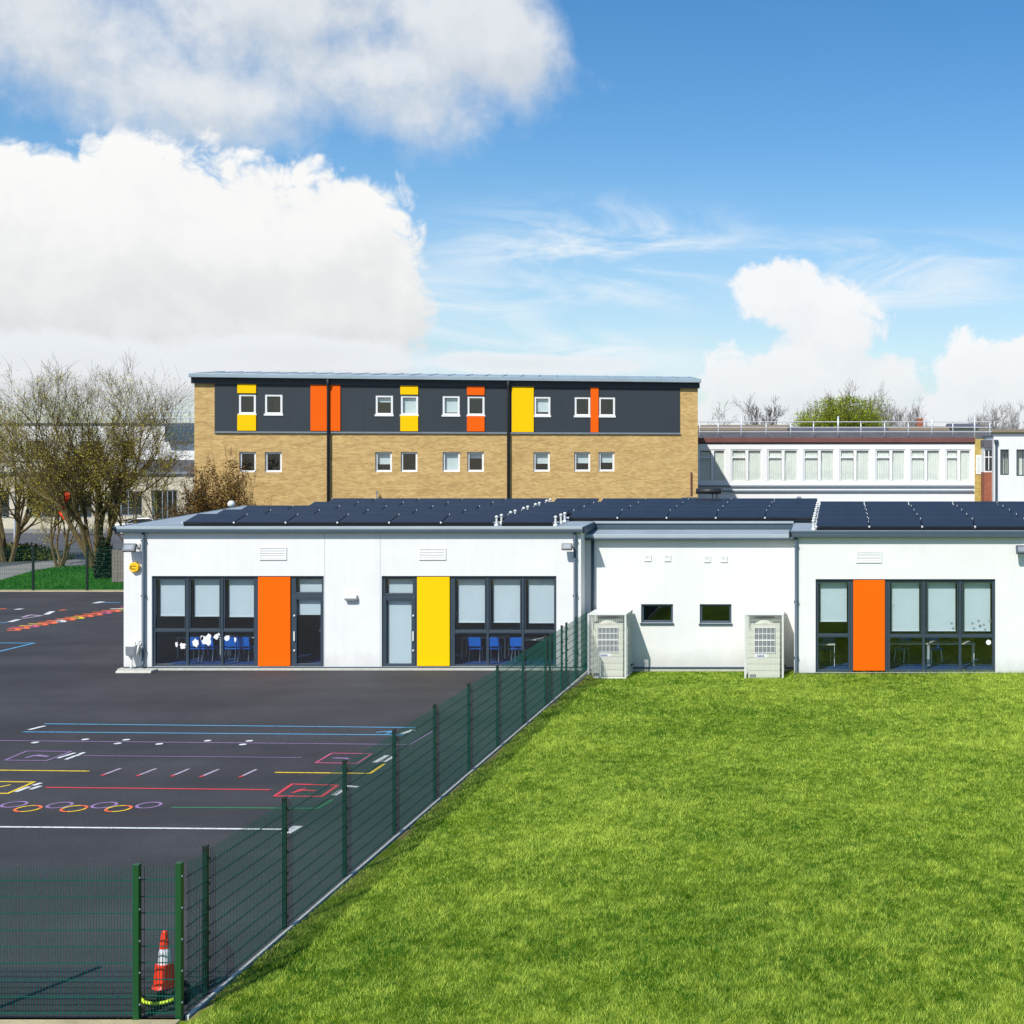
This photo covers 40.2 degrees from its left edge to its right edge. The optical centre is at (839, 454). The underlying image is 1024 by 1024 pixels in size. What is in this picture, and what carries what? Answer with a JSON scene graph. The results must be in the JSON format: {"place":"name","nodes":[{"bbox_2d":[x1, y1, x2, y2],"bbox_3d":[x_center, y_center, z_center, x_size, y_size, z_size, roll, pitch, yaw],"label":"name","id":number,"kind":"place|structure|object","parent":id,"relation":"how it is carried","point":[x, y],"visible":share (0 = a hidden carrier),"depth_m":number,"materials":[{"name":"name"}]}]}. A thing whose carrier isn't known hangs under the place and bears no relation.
{"place":"outdoors","nodes":[
{"label":"outdoors","id":0,"kind":"place"},
{"bbox_2d":[0,559,85,579],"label":"path","id":1,"kind":"structure","parent":0,"point":[30,567],"depth_m":79.92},
{"bbox_2d":[14,420,129,566],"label":"bare tree","id":2,"kind":"object","parent":1,"relation":"on","point":[55,513],"visible":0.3,"depth_m":80.76,"materials":[{"name":"brown plant"}]},
{"bbox_2d":[0,533,123,566],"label":"road","id":3,"kind":"structure","parent":0,"point":[117,542],"depth_m":102.63,"materials":[{"name":"grey asphalt"}]},
{"bbox_2d":[7,541,74,560],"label":"shrub","id":4,"kind":"object","parent":3,"relation":"on","point":[24,550],"visible":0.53,"depth_m":85.42,"materials":[{"name":"green plant"}]},
{"bbox_2d":[0,384,102,560],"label":"bare tree","id":5,"kind":"object","parent":3,"relation":"on","point":[19,504],"visible":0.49,"depth_m":83.99,"materials":[{"name":"brown plant"}]},
{"bbox_2d":[188,371,700,511],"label":"brick block","id":6,"kind":"structure","parent":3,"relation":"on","point":[304,438],"depth_m":70.08,"materials":[{"name":"beige brick"}]},
{"bbox_2d":[238,394,256,415],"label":"window","id":7,"kind":"structure","parent":6,"relation":"in","point":[247,402],"depth_m":68.85,"materials":[{"name":"white paint"}]},
{"bbox_2d":[240,452,255,471],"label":"window","id":8,"kind":"structure","parent":6,"relation":"in","point":[250,457],"depth_m":68.98,"materials":[{"name":"white paint"}]},
{"bbox_2d":[265,452,281,471],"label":"window","id":9,"kind":"structure","parent":6,"relation":"in","point":[273,460],"depth_m":69.22,"materials":[{"name":"white paint"}]},
{"bbox_2d":[264,394,282,415],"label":"window","id":10,"kind":"structure","parent":6,"relation":"in","point":[273,402],"depth_m":69.10,"materials":[{"name":"white paint"}]},
{"bbox_2d":[375,452,391,471],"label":"window","id":11,"kind":"structure","parent":6,"relation":"in","point":[383,460],"depth_m":69.61,"materials":[{"name":"white paint"}]},
{"bbox_2d":[375,395,393,415],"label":"window","id":12,"kind":"structure","parent":6,"relation":"in","point":[384,403],"depth_m":69.52,"materials":[{"name":"white paint"}]},
{"bbox_2d":[401,452,416,471],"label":"window","id":13,"kind":"structure","parent":6,"relation":"in","point":[408,459],"depth_m":70.57,"materials":[{"name":"white paint"}]},
{"bbox_2d":[400,395,418,415],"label":"window","id":14,"kind":"structure","parent":6,"relation":"in","point":[409,404],"depth_m":69.73,"materials":[{"name":"white paint"}]},
{"bbox_2d":[442,396,459,416],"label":"window","id":15,"kind":"structure","parent":6,"relation":"in","point":[451,404],"depth_m":70.15,"materials":[{"name":"white paint"}]},
{"bbox_2d":[443,452,459,471],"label":"window","id":16,"kind":"structure","parent":6,"relation":"in","point":[451,460],"depth_m":70.27,"materials":[{"name":"white glass"}]},
{"bbox_2d":[467,452,483,471],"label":"window","id":17,"kind":"structure","parent":6,"relation":"in","point":[475,460],"depth_m":70.58,"materials":[{"name":"white paint"}]},
{"bbox_2d":[467,396,484,415],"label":"window","id":18,"kind":"structure","parent":6,"relation":"in","point":[475,404],"depth_m":71.12,"materials":[{"name":"white paint"}]},
{"bbox_2d":[533,452,549,471],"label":"window","id":19,"kind":"structure","parent":6,"relation":"in","point":[541,460],"depth_m":71.21,"materials":[{"name":"white paint"}]},
{"bbox_2d":[534,397,550,416],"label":"window","id":20,"kind":"structure","parent":6,"relation":"in","point":[541,405],"depth_m":71.08,"materials":[{"name":"white paint"}]},
{"bbox_2d":[574,452,589,470],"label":"window","id":21,"kind":"structure","parent":6,"relation":"in","point":[581,460],"depth_m":71.64,"materials":[{"name":"white paint"}]},
{"bbox_2d":[574,397,590,416],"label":"window","id":22,"kind":"structure","parent":6,"relation":"in","point":[582,404],"depth_m":72.22,"materials":[{"name":"white paint"}]},
{"bbox_2d":[599,452,613,470],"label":"window","id":23,"kind":"structure","parent":6,"relation":"in","point":[606,459],"depth_m":71.89,"materials":[{"name":"white paint"}]},
{"bbox_2d":[599,397,615,417],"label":"window","id":24,"kind":"structure","parent":6,"relation":"in","point":[606,404],"depth_m":72.49,"materials":[{"name":"white paint"}]},
{"bbox_2d":[698,431,988,506],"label":"classroom block","id":25,"kind":"structure","parent":3,"relation":"on","point":[878,466],"depth_m":87.03,"materials":[{"name":"white paint"}]},
{"bbox_2d":[699,449,724,481],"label":"window","id":26,"kind":"structure","parent":25,"relation":"in","point":[706,459],"depth_m":87.14,"materials":[{"name":"white paint"}]},
{"bbox_2d":[731,449,761,481],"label":"window","id":27,"kind":"structure","parent":25,"relation":"in","point":[746,466],"depth_m":87.14,"materials":[{"name":"white paint"}]},
{"bbox_2d":[767,449,797,481],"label":"window","id":28,"kind":"structure","parent":25,"relation":"in","point":[789,460],"depth_m":87.14,"materials":[{"name":"white paint"}]},
{"bbox_2d":[803,449,833,481],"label":"window","id":29,"kind":"structure","parent":25,"relation":"in","point":[818,466],"depth_m":87.14,"materials":[{"name":"white paint"}]},
{"bbox_2d":[699,416,991,437],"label":"roof railing","id":30,"kind":"object","parent":25,"relation":"on","point":[860,427],"visible":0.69,"depth_m":88.45,"materials":[{"name":"white metal"}]},
{"bbox_2d":[839,449,869,481],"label":"window","id":31,"kind":"structure","parent":25,"relation":"in","point":[861,460],"depth_m":87.14,"materials":[{"name":"white paint"}]},
{"bbox_2d":[875,449,904,481],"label":"window","id":32,"kind":"structure","parent":25,"relation":"in","point":[883,460],"depth_m":87.14,"materials":[{"name":"white paint"}]},
{"bbox_2d":[910,449,939,481],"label":"window","id":33,"kind":"structure","parent":25,"relation":"in","point":[924,466],"depth_m":87.14,"materials":[{"name":"white paint"}]},
{"bbox_2d":[946,449,970,481],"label":"window","id":34,"kind":"structure","parent":25,"relation":"in","point":[958,464],"depth_m":87.14,"materials":[{"name":"white paint"}]},
{"bbox_2d":[980,440,991,500],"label":"brick bay","id":35,"kind":"object","parent":3,"relation":"on","point":[986,469],"visible":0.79,"depth_m":85.00,"materials":[{"name":"red brick"}]},
{"bbox_2d":[0,566,123,589],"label":"verge","id":36,"kind":"structure","parent":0,"point":[93,588],"depth_m":68.17,"materials":[{"name":"green plant"}]},
{"bbox_2d":[0,354,193,567],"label":"bare tree","id":37,"kind":"object","parent":36,"relation":"on","point":[52,450],"visible":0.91,"depth_m":78.37,"materials":[{"name":"brown plant"}]},
{"bbox_2d":[91,531,114,578],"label":"ivy stump","id":38,"kind":"object","parent":36,"relation":"on","point":[104,548],"visible":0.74,"depth_m":72.42,"materials":[{"name":"green plant"}]},
{"bbox_2d":[112,550,123,582],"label":"timber fence","id":39,"kind":"object","parent":36,"relation":"on","point":[117,553],"visible":0.22,"depth_m":70.00,"materials":[{"name":"wood"}]},
{"bbox_2d":[60,392,191,541],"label":"bare tree","id":40,"kind":"object","parent":36,"relation":"on","point":[164,487],"visible":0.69,"depth_m":78.49,"materials":[{"name":"brown plant"}]},
{"bbox_2d":[0,492,584,1020],"bbox_3d":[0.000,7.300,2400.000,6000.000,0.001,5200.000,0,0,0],"label":"ground","id":41,"kind":"structure","parent":0,"point":[120,1018],"depth_m":17.17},
{"bbox_2d":[0,423,193,528],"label":"teaching block","id":42,"kind":"structure","parent":41,"relation":"on","point":[8,523],"depth_m":120.30,"materials":[{"name":"grey metal"}]},
{"bbox_2d":[107,491,141,515],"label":"window","id":43,"kind":"structure","parent":42,"relation":"in","point":[122,506],"depth_m":121.27,"materials":[{"name":"grey glass"}]},
{"bbox_2d":[152,490,176,518],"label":"window","id":44,"kind":"structure","parent":42,"relation":"in","point":[170,497],"depth_m":121.27,"materials":[{"name":"grey metal"}]},
{"bbox_2d":[67,371,193,422],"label":"bare tree","id":45,"kind":"object","parent":41,"relation":"on","point":[149,405],"visible":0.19,"depth_m":139.48,"materials":[{"name":"brown plant"}]},
{"bbox_2d":[698,425,788,430],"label":"distant house","id":46,"kind":"structure","parent":41,"relation":"on","point":[744,429],"depth_m":181.11,"materials":[{"name":"tile"}]},
{"bbox_2d":[733,393,786,424],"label":"bare tree","id":47,"kind":"object","parent":41,"relation":"on","point":[768,414],"visible":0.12,"depth_m":230.77,"materials":[{"name":"grey plant"}]},
{"bbox_2d":[789,428,887,430],"bbox_3d":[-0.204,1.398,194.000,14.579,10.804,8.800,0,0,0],"label":"railing","id":48,"kind":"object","parent":41,"relation":"on","point":[835,429],"depth_m":191.35,"materials":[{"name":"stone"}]},
{"bbox_2d":[789,381,895,426],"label":"willow tree","id":49,"kind":"object","parent":41,"relation":"on","point":[848,412],"visible":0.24,"depth_m":201.50,"materials":[{"name":"green plant"}]},
{"bbox_2d":[865,381,906,426],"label":"bare tree","id":50,"kind":"object","parent":41,"relation":"on","point":[895,415],"visible":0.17,"depth_m":215.22,"materials":[{"name":"grey plant"}]},
{"bbox_2d":[887,418,949,430],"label":"distant house","id":51,"kind":"structure","parent":41,"relation":"on","point":[919,424],"depth_m":186.87,"materials":[{"name":"brown tile"}]},
{"bbox_2d":[967,401,1015,428],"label":"bare tree","id":52,"kind":"object","parent":41,"relation":"on","point":[992,419],"visible":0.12,"depth_m":240.75,"materials":[{"name":"grey plant"}]},
{"bbox_2d":[0,592,586,1017],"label":"playground","id":53,"kind":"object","parent":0,"point":[102,762],"visible":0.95,"depth_m":28.53,"materials":[{"name":"grey asphalt"}]},
{"bbox_2d":[0,590,123,591],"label":"edging","id":54,"kind":"object","parent":53,"relation":"on","point":[61,590],"visible":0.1,"depth_m":65.76,"materials":[{"name":"beige concrete"}]},
{"bbox_2d":[0,545,123,589],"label":"fence","id":55,"kind":"object","parent":54,"relation":"on","point":[33,569],"visible":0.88,"depth_m":65.94,"materials":[{"name":"metal"}]},
{"bbox_2d":[142,983,190,1011],"bbox_3d":[-8.360,6.705,16.414,0.531,0.188,0.511,0,0,0],"label":"rubber base stack","id":56,"kind":"object","parent":53,"relation":"on","point":[186,988],"visible":0.36,"depth_m":16.24,"materials":[{"name":"black rubber"}]},
{"bbox_2d":[142,930,186,993],"bbox_3d":[-8.360,6.261,16.450,0.380,0.715,0.380,0,0,0],"label":"traffic cone","id":57,"kind":"object","parent":56,"relation":"on","point":[185,981],"visible":0.57,"depth_m":16.38,"materials":[{"name":"plastic"}]},
{"bbox_2d":[162,444,254,517],"bbox_3d":[-30.249,3.088,64.150,4.134,7.637,3.964,0,0,0],"label":"beech shrub","id":58,"kind":"object","parent":53,"relation":"on","point":[199,502],"visible":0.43,"depth_m":63.74,"materials":[{"name":"brown plant"}]},
{"bbox_2d":[186,614,586,1009],"bbox_3d":[-7.942,5.880,28.898,0.084,1.940,25.605,0,0,0],"label":"fence","id":59,"kind":"object","parent":53,"relation":"on","point":[205,932],"visible":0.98,"depth_m":22.09,"materials":[{"name":"green metal"}]},
{"bbox_2d":[112,505,1023,678],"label":"school building","id":60,"kind":"structure","parent":53,"relation":"on","point":[689,593],"depth_m":41.91,"materials":[{"name":"paint"}]},
{"bbox_2d":[153,576,255,665],"bbox_3d":[-20.060,5.297,42.085,3.277,2.903,0.230,0,0,0],"label":"window","id":61,"kind":"structure","parent":60,"relation":"in","point":[175,591],"depth_m":42.16,"materials":[{"name":"black glass"}]},
{"bbox_2d":[181,514,246,525],"bbox_3d":[-19.954,2.099,42.416,1.652,0.350,1.012,0,0,0],"label":"solar panel","id":62,"kind":"object","parent":60,"relation":"on","point":[212,519],"visible":1,"depth_m":42.20,"materials":[{"name":"blue glass"}]},
{"bbox_2d":[233,514,296,525],"bbox_3d":[-18.319,2.099,42.416,1.652,0.350,1.012,0,0,0],"label":"solar panel","id":63,"kind":"object","parent":60,"relation":"on","point":[264,519],"visible":1,"depth_m":42.16,"materials":[{"name":"blue glass"}]},
{"bbox_2d":[266,509,318,513],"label":"solar panel","id":64,"kind":"object","parent":60,"relation":"on","point":[292,511],"visible":0.32,"depth_m":44.48,"materials":[{"name":"blue glass"}]},
{"bbox_2d":[293,576,323,595],"bbox_3d":[-16.767,4.158,42.065,1.003,0.624,0.190,0,0,0],"label":"window","id":65,"kind":"structure","parent":60,"relation":"in","point":[308,585],"depth_m":42.15,"materials":[{"name":"grey glass"}]},
{"bbox_2d":[293,596,323,665],"bbox_3d":[-16.767,5.612,42.003,1.003,2.275,0.195,0,0,0],"label":"door","id":66,"kind":"structure","parent":60,"relation":"in","point":[308,605],"depth_m":41.95,"materials":[{"name":"black glass"}]},
{"bbox_2d":[285,514,347,525],"bbox_3d":[-16.684,2.099,42.416,1.652,0.350,1.012,0,0,0],"label":"solar panel","id":67,"kind":"object","parent":60,"relation":"on","point":[315,519],"visible":1,"depth_m":42.16,"materials":[{"name":"blue glass"}]},
{"bbox_2d":[315,509,367,513],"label":"solar panel","id":68,"kind":"object","parent":60,"relation":"on","point":[341,511],"visible":0.3,"depth_m":44.48,"materials":[{"name":"blue glass"}]},
{"bbox_2d":[336,514,397,525],"bbox_3d":[-15.049,2.099,42.416,1.652,0.350,1.012,0,0,0],"label":"solar panel","id":69,"kind":"object","parent":60,"relation":"on","point":[366,519],"visible":1,"depth_m":42.18,"materials":[{"name":"blue glass"}]},
{"bbox_2d":[383,576,414,595],"bbox_3d":[-13.915,4.173,42.065,1.045,0.654,0.190,0,0,0],"label":"window","id":70,"kind":"structure","parent":60,"relation":"in","point":[398,585],"depth_m":42.15,"materials":[{"name":"grey glass"}]},
{"bbox_2d":[382,596,415,665],"bbox_3d":[-13.915,5.627,42.003,1.045,2.245,0.195,0,0,0],"label":"door","id":71,"kind":"structure","parent":60,"relation":"in","point":[401,609],"depth_m":42.09,"materials":[{"name":"grey glass"}]},
{"bbox_2d":[388,514,448,525],"bbox_3d":[-13.414,2.099,42.416,1.652,0.350,1.012,0,0,0],"label":"solar panel","id":72,"kind":"object","parent":60,"relation":"on","point":[417,519],"visible":1,"depth_m":42.16,"materials":[{"name":"blue glass"}]},
{"bbox_2d":[413,509,464,513],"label":"solar panel","id":73,"kind":"object","parent":60,"relation":"on","point":[439,511],"visible":0.27,"depth_m":44.48,"materials":[{"name":"blue glass"}]},
{"bbox_2d":[440,514,499,525],"bbox_3d":[-11.779,2.099,42.416,1.652,0.350,1.012,0,0,0],"label":"solar panel","id":74,"kind":"object","parent":60,"relation":"on","point":[469,519],"visible":0.98,"depth_m":42.16,"materials":[{"name":"blue glass"}]},
{"bbox_2d":[460,635,510,658],"bbox_3d":[-11.603,6.328,43.550,1.500,0.700,0.600,0,0,0],"label":"school table","id":75,"kind":"object","parent":60,"relation":"on","point":[504,637],"visible":0.96,"depth_m":43.52,"materials":[{"name":"white metal"}]},
{"bbox_2d":[462,509,513,520],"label":"solar panel","id":76,"kind":"object","parent":60,"relation":"on","point":[505,512],"visible":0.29,"depth_m":44.48,"materials":[{"name":"blue glass"}]},
{"bbox_2d":[452,576,555,665],"bbox_3d":[-10.578,5.297,42.085,3.307,2.903,0.230,0,0,0],"label":"window","id":77,"kind":"structure","parent":60,"relation":"in","point":[474,592],"depth_m":42.16,"materials":[{"name":"black glass"}]},
{"bbox_2d":[500,514,558,525],"bbox_3d":[-9.884,2.099,42.416,1.652,0.350,1.012,0,0,0],"label":"solar panel","id":78,"kind":"object","parent":60,"relation":"on","point":[529,520],"visible":0.98,"depth_m":42.16,"materials":[{"name":"blue glass"}]},
{"bbox_2d":[519,509,569,520],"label":"solar panel","id":79,"kind":"object","parent":60,"relation":"on","point":[542,511],"visible":0.34,"depth_m":44.48,"materials":[{"name":"blue glass"}]},
{"bbox_2d":[567,509,621,520],"bbox_3d":[-8.124,2.034,44.216,1.652,0.350,1.012,0,0,0],"label":"solar panel","id":80,"kind":"object","parent":60,"relation":"on","point":[594,514],"visible":1,"depth_m":44.00,"materials":[{"name":"blue glass"}]},
{"bbox_2d":[617,509,669,520],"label":"solar panel","id":81,"kind":"object","parent":60,"relation":"on","point":[643,514],"visible":1,"depth_m":44.01,"materials":[{"name":"blue glass"}]},
{"bbox_2d":[640,604,673,624],"bbox_3d":[-5.863,5.158,42.805,1.086,0.655,0.210,0,0,0],"label":"window","id":82,"kind":"structure","parent":60,"relation":"in","point":[643,622],"depth_m":42.82,"materials":[{"name":"grey metal"}]},
{"bbox_2d":[666,509,717,520],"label":"solar panel","id":83,"kind":"object","parent":60,"relation":"on","point":[692,515],"visible":1,"depth_m":44.00,"materials":[{"name":"blue glass"}]},
{"bbox_2d":[715,509,765,520],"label":"solar panel","id":84,"kind":"object","parent":60,"relation":"on","point":[741,514],"visible":1,"depth_m":44.00,"materials":[{"name":"blue glass"}]},
{"bbox_2d":[764,509,814,520],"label":"solar panel","id":85,"kind":"object","parent":60,"relation":"on","point":[789,514],"visible":0.91,"depth_m":44.12,"materials":[{"name":"blue glass"}]},
{"bbox_2d":[816,579,850,671],"bbox_3d":[-0.180,5.305,41.185,1.092,2.890,0.230,0,0,0],"label":"window","id":86,"kind":"structure","parent":60,"relation":"in","point":[833,592],"depth_m":41.26,"materials":[{"name":"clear glass"}]},
{"bbox_2d":[817,513,866,517],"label":"solar panel","id":87,"kind":"object","parent":60,"relation":"on","point":[842,515],"visible":0.51,"depth_m":43.64,"materials":[{"name":"blue glass"}]},
{"bbox_2d":[816,518,868,529],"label":"solar panel","id":88,"kind":"object","parent":60,"relation":"on","point":[842,523],"visible":1,"depth_m":41.36,"materials":[{"name":"blue glass"}]},
{"bbox_2d":[867,513,916,524],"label":"solar panel","id":89,"kind":"object","parent":60,"relation":"on","point":[892,515],"visible":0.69,"depth_m":43.64,"materials":[{"name":"blue glass"}]},
{"bbox_2d":[868,518,921,529],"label":"solar panel","id":90,"kind":"object","parent":60,"relation":"on","point":[894,523],"visible":1,"depth_m":41.36,"materials":[{"name":"blue glass"}]},
{"bbox_2d":[887,579,994,671],"bbox_3d":[3.160,5.305,41.185,3.333,2.890,0.230,0,0,0],"label":"window","id":91,"kind":"structure","parent":60,"relation":"in","point":[937,595],"depth_m":41.26,"materials":[{"name":"black glass"}]},
{"bbox_2d":[917,513,966,524],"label":"solar panel","id":92,"kind":"object","parent":60,"relation":"on","point":[942,515],"visible":0.31,"depth_m":43.64,"materials":[{"name":"blue glass"}]},
{"bbox_2d":[920,518,973,529],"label":"solar panel","id":93,"kind":"object","parent":60,"relation":"on","point":[947,524],"visible":1,"depth_m":41.36,"materials":[{"name":"blue glass"}]},
{"bbox_2d":[966,513,1016,523],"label":"solar panel","id":94,"kind":"object","parent":60,"relation":"on","point":[991,515],"visible":0.33,"depth_m":43.64,"materials":[{"name":"blue glass"}]},
{"bbox_2d":[972,518,1023,529],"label":"solar panel","id":95,"kind":"object","parent":60,"relation":"on","point":[998,523],"visible":1,"depth_m":41.47,"materials":[{"name":"blue glass"}]},
{"bbox_2d":[0,0,1023,450],"label":"sky","id":96,"kind":"structure","parent":0,"point":[790,201],"materials":[{"name":"blue"}]},
{"bbox_2d":[178,669,1023,1023],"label":"lawn","id":97,"kind":"structure","parent":0,"point":[388,851],"depth_m":21.56,"materials":[{"name":"plant"}]},
{"bbox_2d":[0,1019,179,1023],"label":"edging","id":98,"kind":"object","parent":97,"relation":"on","point":[83,1021],"visible":1,"depth_m":15.86,"materials":[{"name":"beige concrete"}]},
{"bbox_2d":[0,861,183,1020],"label":"fence","id":99,"kind":"object","parent":98,"relation":"on","point":[137,946],"visible":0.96,"depth_m":15.98,"materials":[{"name":"green metal"}]},
{"bbox_2d":[185,671,586,1020],"bbox_3d":[-7.887,6.892,28.925,0.050,0.216,25.750,0,0,0],"label":"edging","id":100,"kind":"object","parent":97,"relation":"on","point":[205,1001],"visible":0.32,"depth_m":21.40,"materials":[{"name":"grey concrete"}]},
{"bbox_2d":[587,609,632,678],"bbox_3d":[-7.236,5.992,41.985,1.211,2.015,1.270,0,0,0],"label":"equipment cage","id":101,"kind":"object","parent":97,"relation":"on","point":[627,636],"visible":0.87,"depth_m":41.40,"materials":[{"name":"white metal"}]},
{"bbox_2d":[592,616,632,676],"bbox_3d":[-7.169,6.057,42.088,1.106,1.826,1.264,0,0,0],"label":"heat pump","id":102,"kind":"object","parent":97,"relation":"on","point":[604,646],"visible":0.89,"depth_m":41.49,"materials":[{"name":"beige metal"}]},
{"bbox_2d":[744,609,784,678],"bbox_3d":[-2.341,6.013,41.985,1.226,2.055,1.270,0,0,0],"label":"equipment cage","id":103,"kind":"object","parent":97,"relation":"on","point":[748,612],"visible":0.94,"depth_m":41.37,"materials":[{"name":"white metal"}]},
{"bbox_2d":[748,616,785,677],"bbox_3d":[-2.273,6.077,42.088,1.120,1.866,1.264,0,0,0],"label":"heat pump","id":104,"kind":"object","parent":97,"relation":"on","point":[764,643],"visible":0.98,"depth_m":41.49,"materials":[{"name":"beige metal"}]},
{"bbox_2d":[792,669,1023,677],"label":"grass","id":105,"kind":"structure","parent":97,"relation":"on","point":[935,675],"depth_m":40.56,"materials":[{"name":"green plant"}]},
{"bbox_2d":[982,435,1023,504],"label":"white block","id":106,"kind":"structure","parent":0,"point":[1007,467],"depth_m":84.00,"materials":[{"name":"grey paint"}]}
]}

